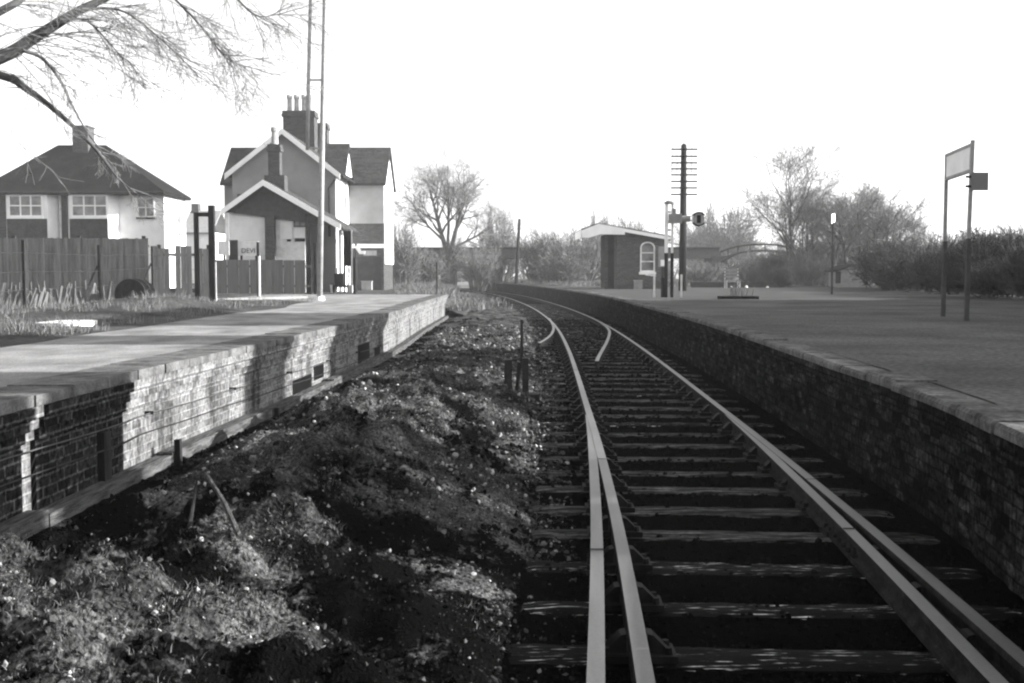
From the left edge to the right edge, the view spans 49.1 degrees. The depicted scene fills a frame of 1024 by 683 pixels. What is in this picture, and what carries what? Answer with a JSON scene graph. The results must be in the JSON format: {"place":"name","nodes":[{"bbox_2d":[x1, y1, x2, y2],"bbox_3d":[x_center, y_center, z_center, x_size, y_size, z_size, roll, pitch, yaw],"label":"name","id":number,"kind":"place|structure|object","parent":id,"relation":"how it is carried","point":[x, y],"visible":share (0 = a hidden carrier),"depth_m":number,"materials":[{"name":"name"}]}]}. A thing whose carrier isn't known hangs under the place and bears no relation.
{"place":"outdoors","nodes":[
{"label":"outdoors","id":0,"kind":"place"},
{"bbox_2d":[0,283,426,347],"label":"verge ground","id":1,"kind":"structure","parent":0,"point":[97,314],"depth_m":20.60,"materials":[{"name":"plant"}]},
{"bbox_2d":[0,280,111,308],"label":"grass","id":2,"kind":"structure","parent":1,"relation":"on","point":[48,296],"depth_m":26.13,"materials":[{"name":"plant"}]},
{"bbox_2d":[35,320,96,325],"bbox_3d":[-6.690,-0.272,16.972,0.703,0.070,1.282,0,4,0],"label":"slab","id":3,"kind":"object","parent":1,"relation":"on","point":[92,322],"depth_m":16.70,"materials":[{"name":"concrete"}]},
{"bbox_2d":[0,236,149,297],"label":"paling fence","id":4,"kind":"object","parent":1,"relation":"on","point":[132,255],"visible":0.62,"depth_m":36.10,"materials":[{"name":"wood"}]},
{"bbox_2d":[0,125,190,287],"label":"semi detached house","id":5,"kind":"structure","parent":1,"relation":"on","point":[46,205],"depth_m":61.58,"materials":[{"name":"white paint"}]},
{"bbox_2d":[7,195,43,218],"bbox_3d":[-26.444,-7.334,60.881,1.946,1.320,0.170,0,3,0],"label":"window","id":6,"kind":"structure","parent":5,"relation":"in","point":[19,206],"depth_m":60.89,"materials":[{"name":"white glass"}]},
{"bbox_2d":[70,195,108,218],"bbox_3d":[-22.977,-7.334,60.881,2.056,1.320,0.170,0,3,0],"label":"window","id":7,"kind":"structure","parent":5,"relation":"in","point":[82,206],"depth_m":60.89,"materials":[{"name":"white glass"}]},
{"bbox_2d":[136,198,155,218],"bbox_3d":[-20.157,-7.325,61.633,1.038,1.171,0.170,0,3,0],"label":"window","id":8,"kind":"structure","parent":5,"relation":"in","point":[142,207],"depth_m":61.64,"materials":[{"name":"white glass"}]},
{"bbox_2d":[176,214,182,239],"bbox_3d":[-19.117,-6.569,64.319,0.170,1.420,1.040,0,3,0],"label":"window","id":9,"kind":"structure","parent":5,"relation":"in","point":[178,217],"depth_m":64.31,"materials":[{"name":"white glass"}]},
{"bbox_2d":[0,240,193,308],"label":"wire fence","id":10,"kind":"object","parent":1,"relation":"on","point":[24,271],"visible":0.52,"depth_m":29.41,"materials":[{"name":"metal"}]},
{"bbox_2d":[114,279,154,298],"bbox_3d":[-9.206,-1.166,27.574,0.880,0.760,0.820,0,4,0],"label":"drum","id":11,"kind":"object","parent":1,"relation":"on","point":[126,287],"visible":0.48,"depth_m":27.16,"materials":[{"name":"black paint"}]},
{"bbox_2d":[0,0,348,234],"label":"overhanging tree","id":12,"kind":"object","parent":1,"relation":"on","point":[19,47],"visible":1,"depth_m":11.23,"materials":[{"name":"grey plant"}]},
{"bbox_2d":[153,245,208,296],"bbox_3d":[-10.747,-2.233,36.727,1.943,1.873,0.206,-1,4,-12],"label":"paling fence","id":13,"kind":"object","parent":1,"relation":"on","point":[183,263],"visible":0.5,"depth_m":36.60,"materials":[{"name":"wood"}]},
{"bbox_2d":[193,205,216,301],"bbox_3d":[-8.170,-2.272,29.846,0.573,2.690,0.150,0,4,0],"label":"sign frame","id":14,"kind":"object","parent":1,"relation":"on","point":[210,214],"visible":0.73,"depth_m":29.79,"materials":[{"name":"black paint"}]},
{"bbox_2d":[185,204,225,282],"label":"distant house","id":15,"kind":"structure","parent":1,"relation":"on","point":[219,229],"depth_m":95.89,"materials":[{"name":"white paint"}]},
{"bbox_2d":[218,241,229,259],"bbox_3d":[-11.811,-3.066,45.969,0.459,2.107,0.140,0,4,0],"label":"notice board","id":16,"kind":"object","parent":1,"relation":"on","point":[223,248],"visible":0.68,"depth_m":45.85,"materials":[{"name":"white paint"}]},
{"bbox_2d":[229,240,238,292],"bbox_3d":[-11.463,-3.074,46.138,0.363,2.204,0.080,0,4,0],"label":"privy door","id":17,"kind":"structure","parent":1,"relation":"on","point":[233,249],"depth_m":46.06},
{"bbox_2d":[238,241,257,259],"bbox_3d":[-10.892,-3.095,46.362,0.814,2.118,0.150,0,4,0],"label":"notice board","id":18,"kind":"object","parent":1,"relation":"on","point":[246,248],"visible":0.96,"depth_m":46.25,"materials":[{"name":"white paint"}]},
{"bbox_2d":[216,258,311,293],"bbox_3d":[-10.059,-2.553,44.420,4.154,1.513,0.202,0,4,-6],"label":"board fence","id":19,"kind":"object","parent":1,"relation":"on","point":[272,272],"visible":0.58,"depth_m":44.34,"materials":[{"name":"wood"}]},
{"bbox_2d":[220,95,395,293],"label":"station house","id":20,"kind":"structure","parent":1,"relation":"on","point":[271,192],"depth_m":51.69,"materials":[{"name":"white paint"}]},
{"bbox_2d":[294,221,304,226],"bbox_3d":[-9.043,-5.051,47.751,0.522,0.335,0.100,0,3,0],"label":"window","id":21,"kind":"structure","parent":20,"relation":"in","point":[296,224],"depth_m":47.74,"materials":[{"name":"grey glass"}]},
{"bbox_2d":[342,180,348,212],"bbox_3d":[-8.085,-6.997,54.124,0.170,1.520,1.340,0,3,0],"label":"window","id":22,"kind":"structure","parent":20,"relation":"in","point":[344,184],"depth_m":54.09,"materials":[{"name":"white glass"}]},
{"bbox_2d":[352,257,381,289],"bbox_3d":[-7.250,-3.367,55.898,1.500,1.696,0.038,0,3,0],"label":"door","id":23,"kind":"structure","parent":20,"relation":"in","point":[368,268],"depth_m":55.88,"materials":[{"name":"wood"}]},
{"bbox_2d":[388,190,392,216],"bbox_3d":[-6.315,-7.126,57.873,0.170,1.320,1.440,0,3,0],"label":"window","id":24,"kind":"structure","parent":20,"relation":"in","point":[389,192],"depth_m":57.84,"materials":[{"name":"white glass"}]},
{"bbox_2d":[307,240,310,293],"bbox_3d":[-8.112,-2.949,44.804,0.110,2.216,0.110,0,4,0],"label":"post","id":25,"kind":"object","parent":1,"relation":"on","point":[308,248],"visible":0.64,"depth_m":44.72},
{"bbox_2d":[313,243,316,293],"bbox_3d":[-7.871,-2.889,44.807,0.110,2.096,0.110,0,4,0],"label":"post","id":26,"kind":"object","parent":1,"relation":"on","point":[315,264],"visible":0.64,"depth_m":44.77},
{"bbox_2d":[333,268,349,291],"bbox_3d":[-7.006,-2.525,46.094,0.620,1.003,0.924,0,4,0],"label":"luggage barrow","id":27,"kind":"object","parent":1,"relation":"on","point":[338,279],"visible":0.98,"depth_m":45.73,"materials":[{"name":"metal"}]},
{"bbox_2d":[343,230,351,292],"bbox_3d":[-6.588,-3.214,44.948,0.333,2.527,0.120,0,4,0],"label":"platform sign","id":28,"kind":"object","parent":1,"relation":"on","point":[347,248],"visible":1,"depth_m":44.88,"materials":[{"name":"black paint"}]},
{"bbox_2d":[353,258,355,293],"bbox_3d":[-6.309,-2.591,44.825,0.110,1.499,0.110,0,4,0],"label":"post","id":29,"kind":"object","parent":1,"relation":"on","point":[354,275],"visible":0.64,"depth_m":44.77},
{"bbox_2d":[355,244,365,291],"bbox_3d":[-6.765,-3.255,49.944,0.489,2.199,0.160,0,4,0],"label":"bracket sign","id":30,"kind":"object","parent":1,"relation":"on","point":[357,247],"visible":0.72,"depth_m":49.89,"materials":[{"name":"metal"}]},
{"bbox_2d":[361,281,372,289],"bbox_3d":[-6.856,-2.652,52.937,0.520,0.430,0.440,0,4,0],"label":"storage chest","id":31,"kind":"object","parent":1,"relation":"on","point":[366,285],"visible":1,"depth_m":52.74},
{"bbox_2d":[393,213,427,283],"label":"bare bush","id":32,"kind":"object","parent":1,"relation":"on","point":[405,266],"visible":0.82,"depth_m":83.00,"materials":[{"name":"plant"}]},
{"bbox_2d":[377,279,725,310],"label":"dry grass","id":33,"kind":"structure","parent":1,"relation":"on","point":[465,300],"depth_m":54.73,"materials":[{"name":"plant"}]},
{"bbox_2d":[0,294,432,386],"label":"platform paving","id":34,"kind":"structure","parent":0,"point":[23,363],"depth_m":14.14,"materials":[{"name":"concrete"}]},
{"bbox_2d":[256,242,260,296],"bbox_3d":[-8.650,-2.413,38.209,0.103,1.952,0.224,-1,4,-21],"label":"white post","id":35,"kind":"object","parent":34,"relation":"on","point":[258,272],"visible":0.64,"depth_m":38.17,"materials":[{"name":"paint"}]},
{"bbox_2d":[217,296,307,299],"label":"kerb beam","id":36,"kind":"structure","parent":34,"relation":"on","point":[293,297],"depth_m":34.27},
{"bbox_2d":[306,0,326,300],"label":"tall mast","id":37,"kind":"object","parent":34,"relation":"on","point":[319,296],"visible":0.81,"depth_m":32.29,"materials":[{"name":"grey metal"}]},
{"bbox_2d":[445,296,472,314],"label":"bank ground","id":38,"kind":"structure","parent":0,"point":[461,312],"depth_m":45.22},
{"bbox_2d":[401,247,452,283],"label":"bare bush","id":39,"kind":"object","parent":38,"relation":"on","point":[428,268],"visible":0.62,"depth_m":87.14,"materials":[{"name":"plant"}]},
{"bbox_2d":[436,262,437,292],"bbox_3d":[-2.932,-2.190,43.770,0.065,1.828,0.065,-1,4,-22],"label":"post","id":40,"kind":"object","parent":38,"relation":"on","point":[437,276],"visible":0.65,"depth_m":43.73,"materials":[{"name":"metal"}]},
{"bbox_2d":[0,290,1023,682],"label":"trackbed ground","id":41,"kind":"structure","parent":0,"point":[290,666],"depth_m":5.84,"materials":[{"name":"gravel"}]},
{"bbox_2d":[187,479,197,528],"bbox_3d":[-1.694,0.862,5.955,0.024,0.191,0.430,-1,4,-10],"label":"stick","id":42,"kind":"object","parent":41,"relation":"on","point":[190,520],"visible":0.88,"depth_m":5.91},
{"bbox_2d":[204,472,242,538],"bbox_3d":[-1.489,0.836,5.766,0.036,0.216,0.729,-2,4,-27],"label":"stick","id":43,"kind":"object","parent":41,"relation":"on","point":[235,527],"visible":1,"depth_m":5.67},
{"bbox_2d":[0,316,447,539],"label":"cable trough","id":44,"kind":"object","parent":41,"relation":"on","point":[30,522],"visible":0.88,"depth_m":9.81,"materials":[{"name":"concrete"}]},
{"bbox_2d":[0,316,558,682],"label":"turf grass","id":45,"kind":"structure","parent":41,"relation":"on","point":[238,596],"depth_m":6.52,"materials":[{"name":"plant"}]},
{"bbox_2d":[0,324,577,682],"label":"ballast stones","id":46,"kind":"object","parent":41,"relation":"on","point":[99,606],"visible":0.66,"depth_m":7.83,"materials":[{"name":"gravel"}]},
{"bbox_2d":[393,144,515,284],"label":"bare tree","id":47,"kind":"object","parent":41,"relation":"on","point":[463,197],"visible":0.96,"depth_m":91.38,"materials":[{"name":"grey plant"}]},
{"bbox_2d":[459,249,499,290],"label":"bare bush","id":48,"kind":"object","parent":41,"relation":"on","point":[476,271],"visible":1,"depth_m":79.47,"materials":[{"name":"plant"}]},
{"bbox_2d":[455,237,503,290],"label":"bare bush","id":49,"kind":"object","parent":41,"relation":"on","point":[488,254],"visible":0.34,"depth_m":89.37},
{"bbox_2d":[504,358,538,401],"bbox_3d":[0.062,0.504,14.528,0.580,0.580,0.320,0,4,0],"label":"point lever","id":50,"kind":"object","parent":41,"relation":"on","point":[508,373],"visible":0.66,"depth_m":14.46,"materials":[{"name":"metal"}]},
{"bbox_2d":[520,320,522,367],"bbox_3d":[0.163,0.112,18.642,0.055,0.940,0.055,-1,4,-22],"label":"iron stake","id":51,"kind":"object","parent":41,"relation":"on","point":[521,339],"visible":0.65,"depth_m":18.62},
{"bbox_2d":[529,343,557,348],"bbox_3d":[0.550,0.131,24.804,1.225,0.140,0.715,-3,5,-41],"label":"point rod","id":52,"kind":"object","parent":41,"relation":"on","point":[544,345],"visible":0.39,"depth_m":24.82,"materials":[{"name":"metal"}]},
{"bbox_2d":[458,288,1023,682],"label":"railway track","id":53,"kind":"structure","parent":41,"relation":"on","point":[960,639],"depth_m":6.33,"materials":[{"name":"wood"}]},
{"bbox_2d":[0,0,1023,273],"label":"sky","id":54,"kind":"structure","parent":0,"point":[515,86],"materials":[{"name":"white"}]},
{"bbox_2d":[165,274,995,403],"bbox_3d":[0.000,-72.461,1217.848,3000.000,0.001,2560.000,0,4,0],"label":"ground","id":55,"kind":"structure","parent":0,"point":[464,284],"depth_m":181.34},
{"bbox_2d":[0,294,447,522],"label":"platform wall","id":56,"kind":"structure","parent":55,"relation":"on","point":[39,412],"depth_m":9.84,"materials":[{"name":"brick"}]},
{"bbox_2d":[0,343,388,487],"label":"cables","id":57,"kind":"object","parent":56,"relation":"attached to","point":[19,452],"depth_m":9.64,"materials":[{"name":"metal"}]},
{"bbox_2d":[401,247,719,285],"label":"road bridge","id":58,"kind":"structure","parent":55,"relation":"on","point":[704,253],"depth_m":96.71,"materials":[{"name":"grey brick"}]},
{"bbox_2d":[399,231,965,281],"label":"distant wood","id":59,"kind":"object","parent":55,"relation":"on","point":[520,274],"depth_m":171.37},
{"bbox_2d":[495,282,1023,599],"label":"platform wall","id":60,"kind":"structure","parent":55,"relation":"on","point":[949,461],"depth_m":8.76,"materials":[{"name":"brick"}]},
{"bbox_2d":[438,279,878,287],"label":"field ground","id":61,"kind":"structure","parent":0,"point":[577,286],"depth_m":68.12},
{"bbox_2d":[468,194,524,291],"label":"bare bush","id":62,"kind":"object","parent":61,"relation":"on","point":[508,265],"visible":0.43,"depth_m":101.21,"materials":[{"name":"plant"}]},
{"bbox_2d":[514,219,520,288],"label":"leaning pole","id":63,"kind":"object","parent":61,"relation":"on","point":[517,254],"visible":0.85,"depth_m":84.67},
{"bbox_2d":[511,225,579,282],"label":"bare bush","id":64,"kind":"object","parent":61,"relation":"on","point":[532,250],"visible":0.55,"depth_m":91.25,"materials":[{"name":"plant"}]},
{"bbox_2d":[523,237,591,283],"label":"bare bush","id":65,"kind":"object","parent":61,"relation":"on","point":[562,270],"visible":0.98,"depth_m":81.00,"materials":[{"name":"plant"}]},
{"bbox_2d":[550,221,600,290],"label":"bare bush","id":66,"kind":"object","parent":61,"relation":"on","point":[594,267],"visible":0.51,"depth_m":89.88,"materials":[{"name":"plant"}]},
{"bbox_2d":[579,198,618,277],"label":"bare bush","id":67,"kind":"object","parent":61,"relation":"on","point":[593,218],"visible":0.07,"depth_m":106.83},
{"bbox_2d":[611,212,657,232],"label":"bare bush","id":68,"kind":"object","parent":61,"relation":"on","point":[622,223],"visible":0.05,"depth_m":111.27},
{"bbox_2d":[674,211,721,267],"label":"bare tree","id":69,"kind":"object","parent":61,"relation":"on","point":[691,236],"visible":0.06,"depth_m":149.05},
{"bbox_2d":[674,257,732,282],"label":"bare bush","id":70,"kind":"object","parent":61,"relation":"on","point":[699,273],"visible":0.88,"depth_m":87.12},
{"bbox_2d":[668,189,771,279],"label":"bare tree","id":71,"kind":"object","parent":61,"relation":"on","point":[729,236],"visible":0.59,"depth_m":136.92,"materials":[{"name":"plant"}]},
{"bbox_2d":[722,244,772,281],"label":"bare bush","id":72,"kind":"object","parent":61,"relation":"on","point":[751,275],"visible":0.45,"depth_m":83.36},
{"bbox_2d":[710,244,787,281],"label":"footbridge","id":73,"kind":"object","parent":61,"relation":"on","point":[722,259],"visible":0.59,"depth_m":92.32,"materials":[{"name":"metal"}]},
{"bbox_2d":[751,246,789,281],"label":"bare bush","id":74,"kind":"object","parent":61,"relation":"on","point":[765,276],"visible":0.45,"depth_m":79.58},
{"bbox_2d":[727,128,856,284],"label":"bare tree","id":75,"kind":"object","parent":61,"relation":"on","point":[788,208],"visible":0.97,"depth_m":72.82,"materials":[{"name":"grey plant"}]},
{"bbox_2d":[752,231,838,284],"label":"bare bush","id":76,"kind":"object","parent":61,"relation":"on","point":[783,258],"visible":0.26,"depth_m":77.33,"materials":[{"name":"plant"}]},
{"bbox_2d":[784,246,845,285],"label":"bare bush","id":77,"kind":"object","parent":61,"relation":"on","point":[810,274],"visible":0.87,"depth_m":69.62,"materials":[{"name":"plant"}]},
{"bbox_2d":[767,173,889,278],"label":"bare tree","id":78,"kind":"object","parent":61,"relation":"on","point":[836,252],"visible":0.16,"depth_m":75.04,"materials":[{"name":"grey plant"}]},
{"bbox_2d":[799,228,863,283],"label":"bare bush","id":79,"kind":"object","parent":61,"relation":"on","point":[840,248],"visible":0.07,"depth_m":78.81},
{"bbox_2d":[824,264,871,286],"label":"garden shed","id":80,"kind":"structure","parent":61,"relation":"on","point":[842,277],"depth_m":65.91,"materials":[{"name":"stone"}]},
{"bbox_2d":[836,271,840,282],"bbox_3d":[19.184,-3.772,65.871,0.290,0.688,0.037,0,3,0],"label":"door","id":81,"kind":"structure","parent":80,"relation":"in","point":[838,274],"depth_m":65.86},
{"bbox_2d":[791,181,934,285],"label":"bare tree","id":82,"kind":"object","parent":61,"relation":"on","point":[848,229],"visible":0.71,"depth_m":71.27,"materials":[{"name":"grey plant"}]},
{"bbox_2d":[829,194,933,285],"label":"bare tree","id":83,"kind":"object","parent":61,"relation":"on","point":[904,225],"visible":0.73,"depth_m":69.34,"materials":[{"name":"grey plant"}]},
{"bbox_2d":[848,224,939,287],"bbox_3d":[21.569,-4.502,61.613,5.322,4.138,5.603,0,4,0],"label":"bare bush","id":84,"kind":"object","parent":61,"relation":"on","point":[920,240],"visible":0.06,"depth_m":61.03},
{"bbox_2d":[566,287,1022,299],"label":"platform paving","id":85,"kind":"structure","parent":0,"point":[797,293],"depth_m":43.78,"materials":[{"name":"concrete"}]},
{"bbox_2d":[575,223,670,288],"bbox_3d":[5.637,-4.341,57.993,4.476,3.385,5.100,0,4,0],"label":"waiting shelter","id":86,"kind":"object","parent":85,"relation":"on","point":[629,256],"visible":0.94,"depth_m":55.86,"materials":[{"name":"brick"}]},
{"bbox_2d":[639,242,655,274],"bbox_3d":[6.754,-4.156,55.810,0.838,1.634,0.180,0,3,0],"label":"window","id":87,"kind":"structure","parent":86,"relation":"in","point":[647,249],"depth_m":55.82,"materials":[{"name":"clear glass"}]},
{"bbox_2d":[633,280,642,288],"bbox_3d":[6.238,-2.811,55.382,0.420,0.450,0.440,0,4,0],"label":"litter bin","id":88,"kind":"object","parent":85,"relation":"on","point":[637,284],"visible":0.82,"depth_m":55.18,"materials":[{"name":"grey metal"}]},
{"bbox_2d":[658,247,663,277],"bbox_3d":[7.448,-3.639,55.379,0.436,2.104,0.225,0,4,0],"label":"poster case","id":89,"kind":"object","parent":85,"relation":"on","point":[661,257],"visible":0.64,"depth_m":55.26,"materials":[{"name":"white paint"}]},
{"bbox_2d":[680,274,682,296],"bbox_3d":[5.583,-1.783,36.921,0.060,0.851,0.060,0,4,0],"label":"guard post","id":90,"kind":"object","parent":85,"relation":"on","point":[681,275],"visible":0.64,"depth_m":36.91,"materials":[{"name":"white paint"}]},
{"bbox_2d":[661,200,704,296],"bbox_3d":[5.625,-2.994,36.877,1.351,3.274,0.540,0,4,0],"label":"railway signal","id":91,"kind":"object","parent":85,"relation":"on","point":[673,217],"visible":0.98,"depth_m":36.77,"materials":[{"name":"white paint"}]},
{"bbox_2d":[671,143,697,290],"bbox_3d":[7.605,-5.414,49.747,1.160,6.734,0.390,0,4,0],"label":"telegraph pole","id":92,"kind":"object","parent":85,"relation":"on","point":[683,187],"visible":1,"depth_m":49.57,"materials":[{"name":"wood"}]},
{"bbox_2d":[724,268,740,287],"bbox_3d":[11.798,-3.393,59.975,0.803,1.052,0.640,0,4,0],"label":"garden bench","id":93,"kind":"object","parent":85,"relation":"on","point":[737,272],"visible":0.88,"depth_m":60.14,"materials":[{"name":"white paint"}]},
{"bbox_2d":[691,282,777,287],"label":"wall","id":94,"kind":"structure","parent":85,"relation":"on","point":[721,284],"depth_m":61.82,"materials":[{"name":"brick"}]},
{"bbox_2d":[717,279,758,298],"bbox_3d":[6.967,-1.595,34.508,1.160,0.631,0.600,0,4,0],"label":"flower bed","id":95,"kind":"object","parent":85,"relation":"on","point":[735,296],"visible":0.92,"depth_m":34.23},
{"bbox_2d":[773,267,796,287],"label":"columnar shrub","id":96,"kind":"object","parent":85,"relation":"on","point":[782,279],"visible":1,"depth_m":60.78,"materials":[{"name":"grey plant"}]},
{"bbox_2d":[831,213,834,293],"bbox_3d":[12.251,-3.355,42.772,0.078,3.076,0.461,1,4,22],"label":"lamp post","id":97,"kind":"object","parent":85,"relation":"on","point":[833,218],"visible":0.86,"depth_m":42.67,"materials":[{"name":"metal"}]},
{"bbox_2d":[846,233,917,289],"bbox_3d":[18.095,-3.832,54.678,3.910,3.061,3.169,-2,4,-26],"label":"ragged shrub","id":98,"kind":"object","parent":85,"relation":"on","point":[867,264],"visible":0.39,"depth_m":54.60,"materials":[{"name":"grey plant"}]},
{"bbox_2d":[868,264,916,290],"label":"ragged shrub","id":99,"kind":"object","parent":85,"relation":"on","point":[877,283],"visible":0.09,"depth_m":51.72,"materials":[{"name":"grey plant"}]},
{"bbox_2d":[869,240,948,290],"bbox_3d":[18.238,-3.271,49.731,4.693,2.492,3.833,2,4,31],"label":"ragged shrub","id":100,"kind":"object","parent":85,"relation":"on","point":[897,268],"visible":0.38,"depth_m":49.72,"materials":[{"name":"grey plant"}]},
{"bbox_2d":[888,240,977,292],"bbox_3d":[17.791,-2.990,46.171,3.688,2.352,4.550,0,4,4],"label":"ragged shrub","id":101,"kind":"object","parent":85,"relation":"on","point":[924,273],"visible":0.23,"depth_m":45.87,"materials":[{"name":"grey plant"}]},
{"bbox_2d":[891,224,987,286],"bbox_3d":[23.497,-4.279,60.048,6.253,3.960,5.104,1,4,15],"label":"bare bush","id":102,"kind":"object","parent":85,"relation":"on","point":[934,240],"visible":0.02,"depth_m":59.67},
{"bbox_2d":[915,260,976,294],"bbox_3d":[16.897,-2.400,42.120,2.630,1.597,3.245,0,4,2],"label":"ragged shrub","id":103,"kind":"object","parent":85,"relation":"on","point":[948,288],"visible":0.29,"depth_m":41.68,"materials":[{"name":"grey plant"}]},
{"bbox_2d":[926,225,1021,294],"bbox_3d":[17.372,-2.956,41.686,4.284,2.881,3.472,-2,4,-27],"label":"ragged shrub","id":104,"kind":"object","parent":85,"relation":"on","point":[955,256],"visible":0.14,"depth_m":41.73,"materials":[{"name":"grey plant"}]},
{"bbox_2d":[934,222,1023,250],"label":"bare bush","id":105,"kind":"object","parent":85,"relation":"on","point":[964,238],"depth_m":57.64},
{"bbox_2d":[952,254,1020,297],"bbox_3d":[15.874,-2.008,35.834,3.379,1.582,2.760,2,4,29],"label":"ragged shrub","id":106,"kind":"object","parent":85,"relation":"on","point":[978,283],"visible":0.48,"depth_m":35.77,"materials":[{"name":"grey plant"}]},
{"bbox_2d":[958,222,1023,295],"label":"ragged shrub","id":107,"kind":"object","parent":85,"relation":"on","point":[987,250],"visible":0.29,"depth_m":37.90,"materials":[{"name":"grey plant"}]},
{"bbox_2d":[970,242,1023,299],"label":"ragged shrub","id":108,"kind":"object","parent":85,"relation":"on","point":[1014,284],"visible":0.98,"depth_m":34.41,"materials":[{"name":"grey plant"}]},
{"bbox_2d":[972,221,1023,246],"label":"bare bush","id":109,"kind":"object","parent":85,"relation":"on","point":[1020,231],"visible":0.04,"depth_m":54.14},
{"bbox_2d":[635,299,1023,411],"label":"platform paving","id":110,"kind":"structure","parent":0,"point":[980,353],"depth_m":15.32,"materials":[{"name":"concrete"}]},
{"bbox_2d":[941,140,974,320],"bbox_3d":[7.805,-1.863,19.678,0.098,3.117,1.836,0,4,8],"label":"station nameboard","id":111,"kind":"object","parent":110,"relation":"on","point":[959,162],"visible":0.9,"depth_m":19.34,"materials":[{"name":"grey metal"}]},
{"bbox_2d":[965,172,988,190],"bbox_3d":[7.759,-2.671,18.691,0.366,0.298,0.039,0,4,0],"label":"square sign","id":112,"kind":"object","parent":111,"relation":"attached to","point":[979,181],"visible":1,"depth_m":18.67,"materials":[{"name":"metal"}]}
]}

